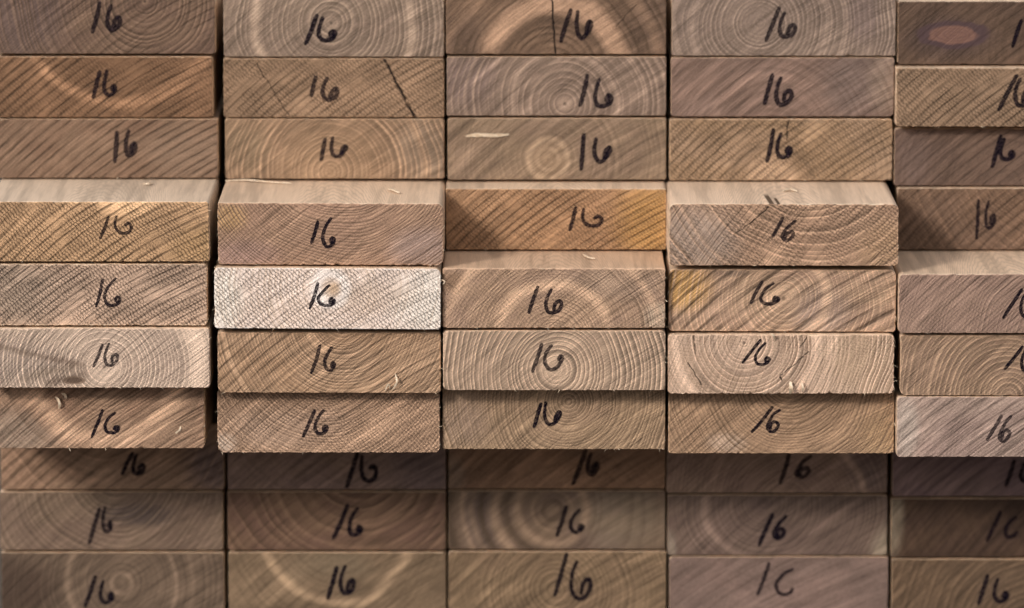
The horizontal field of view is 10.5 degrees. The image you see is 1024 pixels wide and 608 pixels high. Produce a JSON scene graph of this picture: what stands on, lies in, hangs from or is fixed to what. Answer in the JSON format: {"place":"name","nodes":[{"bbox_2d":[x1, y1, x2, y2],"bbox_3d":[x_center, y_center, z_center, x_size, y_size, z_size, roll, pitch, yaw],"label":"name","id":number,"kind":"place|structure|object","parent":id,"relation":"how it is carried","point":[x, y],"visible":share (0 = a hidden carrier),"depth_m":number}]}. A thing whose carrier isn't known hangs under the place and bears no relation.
{"place":"outdoors","nodes":[
{"label":"outdoors","id":0,"kind":"place"},
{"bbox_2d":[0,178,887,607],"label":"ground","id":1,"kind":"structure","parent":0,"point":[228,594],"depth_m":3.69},
{"bbox_2d":[1,531,228,607],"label":"lumber board","id":2,"kind":"object","parent":1,"relation":"on","point":[68,578],"visible":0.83,"depth_m":3.57},
{"bbox_2d":[0,475,228,549],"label":"lumber board","id":3,"kind":"object","parent":2,"relation":"on","point":[114,519],"visible":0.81,"depth_m":3.57},
{"bbox_2d":[0,406,227,488],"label":"lumber board","id":4,"kind":"object","parent":3,"relation":"on","point":[205,466],"visible":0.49,"depth_m":3.56},
{"bbox_2d":[0,361,217,451],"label":"lumber board","id":5,"kind":"object","parent":4,"relation":"on","point":[132,417],"visible":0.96,"depth_m":3.47},
{"bbox_2d":[55,396,60,408],"bbox_3d":[-0.282,0.062,3.466,0.006,0.010,0.007,0,9,0],"label":"wood shaving","id":6,"kind":"object","parent":5,"relation":"attached to","point":[59,403],"visible":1,"depth_m":3.46},
{"bbox_2d":[0,304,218,389],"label":"lumber board","id":7,"kind":"object","parent":5,"relation":"on","point":[111,356],"visible":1,"depth_m":3.45},
{"bbox_2d":[0,237,217,325],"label":"lumber board","id":8,"kind":"object","parent":7,"relation":"on","point":[99,293],"visible":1,"depth_m":3.44},
{"bbox_2d":[0,159,226,261],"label":"lumber board","id":9,"kind":"object","parent":8,"relation":"on","point":[105,219],"visible":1,"depth_m":3.44},
{"bbox_2d":[0,91,225,177],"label":"lumber board","id":10,"kind":"object","parent":9,"relation":"on","point":[112,147],"visible":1,"depth_m":3.53},
{"bbox_2d":[0,35,224,116],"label":"lumber board","id":11,"kind":"object","parent":10,"relation":"on","point":[113,85],"visible":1,"depth_m":3.52},
{"bbox_2d":[0,0,223,53],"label":"lumber board","id":12,"kind":"object","parent":11,"relation":"on","point":[110,26],"visible":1,"depth_m":3.52},
{"bbox_2d":[228,507,448,607],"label":"lumber board","id":13,"kind":"object","parent":1,"relation":"on","point":[338,578],"visible":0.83,"depth_m":3.57},
{"bbox_2d":[227,449,448,549],"bbox_3d":[-0.111,-0.247,5.977,0.139,0.038,4.880,0,9,0],"label":"lumber board","id":14,"kind":"object","parent":13,"relation":"on","point":[337,519],"visible":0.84,"depth_m":3.57},
{"bbox_2d":[228,408,447,488],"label":"lumber board","id":15,"kind":"object","parent":14,"relation":"on","point":[343,470],"visible":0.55,"depth_m":3.56},
{"bbox_2d":[216,364,442,454],"bbox_3d":[-0.116,-0.313,5.876,0.142,0.041,4.882,0,9,0],"label":"lumber board","id":16,"kind":"object","parent":15,"relation":"on","point":[255,422],"visible":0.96,"depth_m":3.47},
{"bbox_2d":[217,306,443,393],"bbox_3d":[-0.115,-0.349,5.860,0.140,0.042,4.882,0,9,0],"label":"lumber board","id":17,"kind":"object","parent":16,"relation":"on","point":[261,360],"visible":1,"depth_m":3.45},
{"bbox_2d":[213,257,443,330],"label":"lumber board","id":18,"kind":"object","parent":17,"relation":"on","point":[302,296],"visible":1,"depth_m":3.44},
{"bbox_2d":[216,136,447,266],"bbox_3d":[-0.110,-0.429,5.848,0.141,0.040,4.882,0,9,0],"label":"lumber board","id":19,"kind":"object","parent":18,"relation":"on","point":[340,221],"visible":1,"depth_m":3.44},
{"bbox_2d":[225,179,290,183],"bbox_3d":[-0.160,-0.078,3.525,0.043,0.001,0.006,2,9,14],"label":"wood shaving","id":20,"kind":"object","parent":19,"relation":"on","point":[257,180],"visible":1,"depth_m":3.53},
{"bbox_2d":[225,91,447,178],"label":"lumber board","id":21,"kind":"object","parent":19,"relation":"on","point":[336,147],"visible":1,"depth_m":3.53},
{"bbox_2d":[223,42,446,116],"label":"lumber board","id":22,"kind":"object","parent":21,"relation":"on","point":[396,86],"visible":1,"depth_m":3.52},
{"bbox_2d":[223,0,445,56],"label":"lumber board","id":23,"kind":"object","parent":22,"relation":"on","point":[333,28],"visible":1,"depth_m":3.52},
{"bbox_2d":[448,548,665,607],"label":"lumber board","id":24,"kind":"object","parent":1,"relation":"on","point":[556,578],"visible":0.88,"depth_m":3.57},
{"bbox_2d":[448,487,664,548],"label":"lumber board","id":25,"kind":"object","parent":24,"relation":"on","point":[562,518],"visible":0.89,"depth_m":3.57},
{"bbox_2d":[448,448,664,488],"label":"lumber board","id":26,"kind":"object","parent":25,"relation":"on","point":[552,468],"visible":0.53,"depth_m":3.56},
{"bbox_2d":[442,387,664,450],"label":"lumber board","id":27,"kind":"object","parent":26,"relation":"on","point":[554,419],"visible":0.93,"depth_m":3.47},
{"bbox_2d":[442,327,666,392],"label":"lumber board","id":28,"kind":"object","parent":27,"relation":"on","point":[539,358],"visible":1,"depth_m":3.45},
{"bbox_2d":[441,234,667,329],"bbox_3d":[0.024,-0.389,5.852,0.141,0.041,4.882,0,9,0],"label":"lumber board","id":29,"kind":"object","parent":28,"relation":"on","point":[540,288],"visible":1,"depth_m":3.44},
{"bbox_2d":[445,173,665,250],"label":"lumber board","id":30,"kind":"object","parent":29,"relation":"on","point":[564,214],"visible":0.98,"depth_m":3.51},
{"bbox_2d":[448,115,665,179],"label":"lumber board","id":31,"kind":"object","parent":30,"relation":"on","point":[588,147],"visible":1,"depth_m":3.53},
{"bbox_2d":[465,133,508,136],"bbox_3d":[-0.016,-0.107,3.527,0.028,0.003,0.002,0,9,0],"label":"wood shaving","id":32,"kind":"object","parent":31,"relation":"attached to","point":[484,135],"visible":1,"depth_m":3.53},
{"bbox_2d":[447,54,665,115],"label":"lumber board","id":33,"kind":"object","parent":31,"relation":"on","point":[555,84],"visible":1,"depth_m":3.52},
{"bbox_2d":[446,0,665,53],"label":"lumber board","id":34,"kind":"object","parent":33,"relation":"on","point":[555,26],"visible":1,"depth_m":3.52},
{"bbox_2d":[665,539,887,607],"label":"lumber board","id":35,"kind":"object","parent":1,"relation":"on","point":[776,581],"visible":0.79,"depth_m":3.57},
{"bbox_2d":[665,484,887,554],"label":"lumber board","id":36,"kind":"object","parent":35,"relation":"on","point":[768,523],"visible":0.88,"depth_m":3.57},
{"bbox_2d":[665,432,886,492],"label":"lumber board","id":37,"kind":"object","parent":36,"relation":"on","point":[774,473],"visible":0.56,"depth_m":3.56},
{"bbox_2d":[665,379,895,453],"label":"lumber board","id":38,"kind":"object","parent":37,"relation":"on","point":[827,423],"visible":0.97,"depth_m":3.47},
{"bbox_2d":[664,311,896,394],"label":"lumber board","id":39,"kind":"object","parent":38,"relation":"on","point":[742,362],"visible":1,"depth_m":3.45},
{"bbox_2d":[662,247,896,331],"bbox_3d":[0.164,-0.387,5.859,0.143,0.041,4.882,0,9,0],"label":"lumber board","id":40,"kind":"object","parent":39,"relation":"on","point":[787,298],"visible":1,"depth_m":3.45},
{"bbox_2d":[664,166,898,265],"bbox_3d":[0.167,-0.428,5.848,0.144,0.041,4.882,0,9,0],"label":"lumber board","id":41,"kind":"object","parent":40,"relation":"on","point":[772,223],"visible":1,"depth_m":3.44},
{"bbox_2d":[665,95,892,181],"bbox_3d":[0.167,-0.483,5.938,0.143,0.042,4.882,0,9,0],"label":"lumber board","id":42,"kind":"object","parent":41,"relation":"on","point":[706,148],"visible":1,"depth_m":3.53},
{"bbox_2d":[665,32,893,116],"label":"lumber board","id":43,"kind":"object","parent":42,"relation":"on","point":[778,86],"visible":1,"depth_m":3.52},
{"bbox_2d":[666,0,895,55],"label":"lumber board","id":44,"kind":"object","parent":43,"relation":"on","point":[780,27],"visible":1,"depth_m":3.52},
{"bbox_2d":[783,188,796,191],"bbox_3d":[0.174,-0.071,3.491,0.009,0.001,0.009,0,9,0],"label":"wood shaving","id":45,"kind":"object","parent":41,"relation":"on","point":[787,189],"visible":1,"depth_m":3.49},
{"bbox_2d":[789,381,792,393],"bbox_3d":[0.172,0.052,3.452,0.003,0.008,0.004,0,9,0],"label":"wood shaving","id":46,"kind":"object","parent":39,"relation":"attached to","point":[790,387],"visible":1,"depth_m":3.45},
{"bbox_2d":[887,546,1023,607],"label":"lumber board","id":47,"kind":"object","parent":1,"relation":"on","point":[955,582],"visible":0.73,"depth_m":3.57},
{"bbox_2d":[886,481,1023,556],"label":"lumber board","id":48,"kind":"object","parent":47,"relation":"on","point":[955,526],"visible":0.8,"depth_m":3.57},
{"bbox_2d":[887,449,1023,495],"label":"lumber board","id":49,"kind":"object","parent":48,"relation":"on","point":[955,476],"visible":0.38,"depth_m":3.56},
{"bbox_2d":[894,377,1023,456],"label":"lumber board","id":50,"kind":"object","parent":49,"relation":"on","point":[960,426],"visible":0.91,"depth_m":3.46},
{"bbox_2d":[892,323,1023,395],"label":"lumber board","id":51,"kind":"object","parent":50,"relation":"on","point":[955,364],"visible":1,"depth_m":3.45},
{"bbox_2d":[893,249,1023,333],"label":"lumber board","id":52,"kind":"object","parent":51,"relation":"on","point":[960,291],"visible":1,"depth_m":3.44},
{"bbox_2d":[885,180,1023,249],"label":"lumber board","id":53,"kind":"object","parent":52,"relation":"on","point":[958,217],"visible":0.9,"depth_m":3.53},
{"bbox_2d":[890,116,1023,185],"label":"lumber board","id":54,"kind":"object","parent":53,"relation":"on","point":[961,156],"visible":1,"depth_m":3.53},
{"bbox_2d":[891,56,1023,127],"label":"lumber board","id":55,"kind":"object","parent":54,"relation":"on","point":[958,95],"visible":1,"depth_m":3.52},
{"bbox_2d":[894,0,1023,63],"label":"lumber board","id":56,"kind":"object","parent":55,"relation":"on","point":[959,31],"visible":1,"depth_m":3.52}
]}

